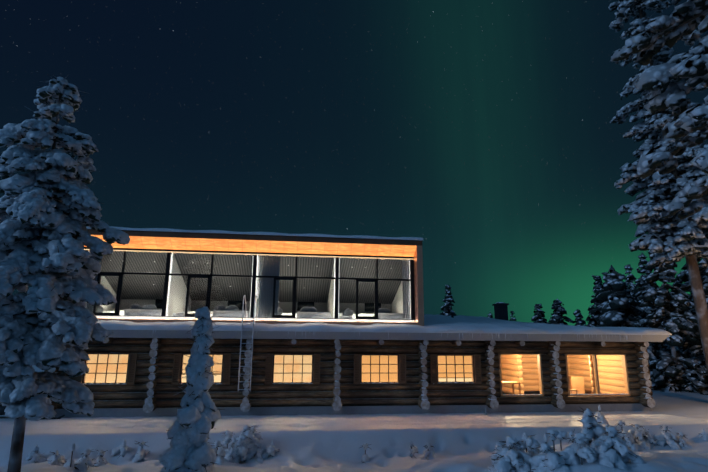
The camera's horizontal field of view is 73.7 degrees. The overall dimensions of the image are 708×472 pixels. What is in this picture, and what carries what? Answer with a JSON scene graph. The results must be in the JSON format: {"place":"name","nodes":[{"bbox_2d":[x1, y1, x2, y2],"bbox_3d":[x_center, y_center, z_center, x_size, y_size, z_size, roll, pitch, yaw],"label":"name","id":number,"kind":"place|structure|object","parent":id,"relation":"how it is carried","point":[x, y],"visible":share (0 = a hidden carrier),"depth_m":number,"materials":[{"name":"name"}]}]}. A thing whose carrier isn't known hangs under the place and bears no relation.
{"place":"outdoors","nodes":[
{"label":"outdoors","id":0,"kind":"place"},
{"bbox_2d":[86,250,410,318],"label":"pavilion curtains","id":1,"kind":"object","parent":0,"point":[267,268],"depth_m":19.61,"materials":[{"name":"grey fabric"}]},
{"bbox_2d":[97,299,402,318],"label":"beds","id":2,"kind":"object","parent":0,"point":[310,313],"depth_m":19.69,"materials":[{"name":"white fabric"}]},
{"bbox_2d":[101,251,401,303],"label":"ceiling","id":3,"kind":"structure","parent":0,"point":[301,293],"depth_m":21.33,"materials":[{"name":"grey paint"}]},
{"bbox_2d":[86,226,422,240],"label":"roof","id":4,"kind":"structure","parent":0,"point":[264,233],"depth_m":19.21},
{"bbox_2d":[100,252,410,317],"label":"pavilion room walls","id":5,"kind":"structure","parent":0,"point":[177,282],"depth_m":22.52,"materials":[{"name":"white paint"}]},
{"bbox_2d":[0,365,707,471],"bbox_3d":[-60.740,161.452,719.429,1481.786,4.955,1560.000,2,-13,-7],"label":"ground snow","id":6,"kind":"structure","parent":0,"point":[463,442],"depth_m":14.64,"materials":[{"name":"white snow"}]},
{"bbox_2d":[0,403,64,418],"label":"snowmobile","id":7,"kind":"object","parent":6,"relation":"on","point":[2,409],"visible":0.04,"depth_m":16.53,"materials":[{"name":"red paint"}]},
{"bbox_2d":[0,74,129,471],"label":"pine tree","id":8,"kind":"object","parent":6,"relation":"on","point":[48,320],"visible":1,"depth_m":9.58,"materials":[{"name":"white plant"}]},
{"bbox_2d":[159,306,224,471],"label":"spruce tree","id":9,"kind":"object","parent":6,"relation":"on","point":[198,416],"visible":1,"depth_m":10.47,"materials":[{"name":"white plant"}]},
{"bbox_2d":[48,337,654,412],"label":"building crosswalls","id":10,"kind":"object","parent":6,"relation":"on","point":[557,400],"visible":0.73,"depth_m":18.66,"materials":[{"name":"brown wood"}]},
{"bbox_2d":[238,295,256,390],"bbox_3d":[-4.027,4.028,18.020,0.464,3.500,1.390,2,-13,-7],"label":"roof access ladder","id":11,"kind":"object","parent":10,"relation":"attached to","point":[240,358],"visible":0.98,"depth_m":17.35,"materials":[{"name":"metal"}]},
{"bbox_2d":[87,229,423,332],"bbox_3d":[-4.423,2.450,21.772,13.940,3.760,6.200,2,-13,-7],"label":"building frame","id":12,"kind":"object","parent":10,"relation":"on","point":[419,290],"visible":0.19,"depth_m":19.14,"materials":[{"name":"black metal"}]},
{"bbox_2d":[84,247,414,320],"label":"window frames","id":13,"kind":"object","parent":12,"relation":"attached to","point":[168,274],"visible":0.81,"depth_m":19.25,"materials":[{"name":"black metal"}]},
{"bbox_2d":[87,251,410,318],"bbox_3d":[-4.101,1.989,19.290,13.440,2.650,0.012,2,-13,-7],"label":"window glass","id":14,"kind":"object","parent":13,"relation":"in","point":[256,285],"depth_m":19.28,"materials":[{"name":"clear glass"}]},
{"bbox_2d":[84,249,414,320],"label":"light strips","id":15,"kind":"object","parent":12,"relation":"attached to","point":[256,283],"visible":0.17,"depth_m":19.30,"materials":[{"name":"white plastic"}]},
{"bbox_2d":[84,235,416,256],"bbox_3d":[-4.054,0.431,19.351,13.440,0.420,0.548,2,-13,-7],"label":"copper pavilion soffit","id":16,"kind":"object","parent":12,"relation":"attached to","point":[171,243],"visible":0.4,"depth_m":19.39,"materials":[{"name":"orange wood"}]},
{"bbox_2d":[95,310,671,334],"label":"snowy roof","id":17,"kind":"structure","parent":10,"relation":"on","point":[437,323],"depth_m":18.70,"materials":[{"name":"white snow"}]},
{"bbox_2d":[108,330,668,341],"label":"building cornice eaves","id":18,"kind":"object","parent":17,"relation":"attached to","point":[339,335],"visible":0.73,"depth_m":18.27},
{"bbox_2d":[153,330,641,340],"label":"eave icicles","id":19,"kind":"object","parent":18,"relation":"hanging from","point":[459,335],"visible":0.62,"depth_m":18.66,"materials":[{"name":"white ice"}]},
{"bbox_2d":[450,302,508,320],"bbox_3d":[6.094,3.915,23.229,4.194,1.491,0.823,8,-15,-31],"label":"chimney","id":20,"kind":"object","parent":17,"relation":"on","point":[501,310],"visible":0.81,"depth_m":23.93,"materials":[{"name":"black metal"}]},
{"bbox_2d":[498,353,630,396],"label":"window frames","id":21,"kind":"structure","parent":10,"relation":"attached to","point":[596,375],"depth_m":19.64,"materials":[{"name":"brown wood"}]},
{"bbox_2d":[501,355,626,393],"bbox_3d":[8.740,5.764,19.669,5.530,1.580,0.008,2,-13,-7],"label":"window glass","id":22,"kind":"object","parent":21,"relation":"in","point":[570,372],"visible":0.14,"depth_m":19.72,"materials":[{"name":"glass"}]},
{"bbox_2d":[54,391,651,417],"bbox_3d":[0.149,7.953,22.085,23.650,1.020,8.120,2,-13,-7],"label":"building foundation","id":23,"kind":"object","parent":6,"relation":"on","point":[290,410],"visible":0.07,"depth_m":18.24,"materials":[{"name":"grey concrete"}]},
{"bbox_2d":[44,337,652,408],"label":"log wall","id":24,"kind":"structure","parent":23,"relation":"on","point":[260,394],"depth_m":18.46,"materials":[{"name":"brown wood"}]},
{"bbox_2d":[74,353,482,385],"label":"window frames","id":25,"kind":"structure","parent":24,"relation":"in","point":[177,373],"depth_m":18.24,"materials":[{"name":"brown wood"}]},
{"bbox_2d":[85,354,471,382],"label":"window panes","id":26,"kind":"structure","parent":25,"relation":"in","point":[289,367],"depth_m":18.38,"materials":[{"name":"glass"}]},
{"bbox_2d":[22,405,707,471],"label":"bushes","id":27,"kind":"object","parent":6,"relation":"on","point":[611,446],"visible":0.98,"depth_m":9.24,"materials":[{"name":"white plant"}]},
{"bbox_2d":[439,265,670,369],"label":"spruce trees","id":28,"kind":"object","parent":6,"relation":"on","point":[613,305],"visible":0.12,"depth_m":34.23,"materials":[{"name":"green plant"}]},
{"bbox_2d":[608,0,707,374],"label":"pine tree","id":29,"kind":"object","parent":6,"relation":"on","point":[669,205],"visible":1,"depth_m":22.22,"materials":[{"name":"white plant"}]},
{"bbox_2d":[624,241,707,394],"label":"spruce trees","id":30,"kind":"object","parent":6,"relation":"on","point":[682,365],"visible":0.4,"depth_m":28.84,"materials":[{"name":"green plant"}]},
{"bbox_2d":[0,0,707,325],"label":"sky","id":31,"kind":"structure","parent":0,"point":[480,131],"materials":[{"name":"blue"}]},
{"bbox_2d":[83,382,628,395],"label":"sill snow","id":32,"kind":"structure","parent":0,"point":[433,383],"depth_m":18.91,"materials":[{"name":"white snow"}]},
{"bbox_2d":[500,355,625,396],"bbox_3d":[8.474,6.247,22.228,6.640,2.540,4.960,2,-13,-7],"label":"interior room","id":33,"kind":"object","parent":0,"point":[523,365],"visible":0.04,"depth_m":22.55,"materials":[{"name":"beige wood"}]}
]}

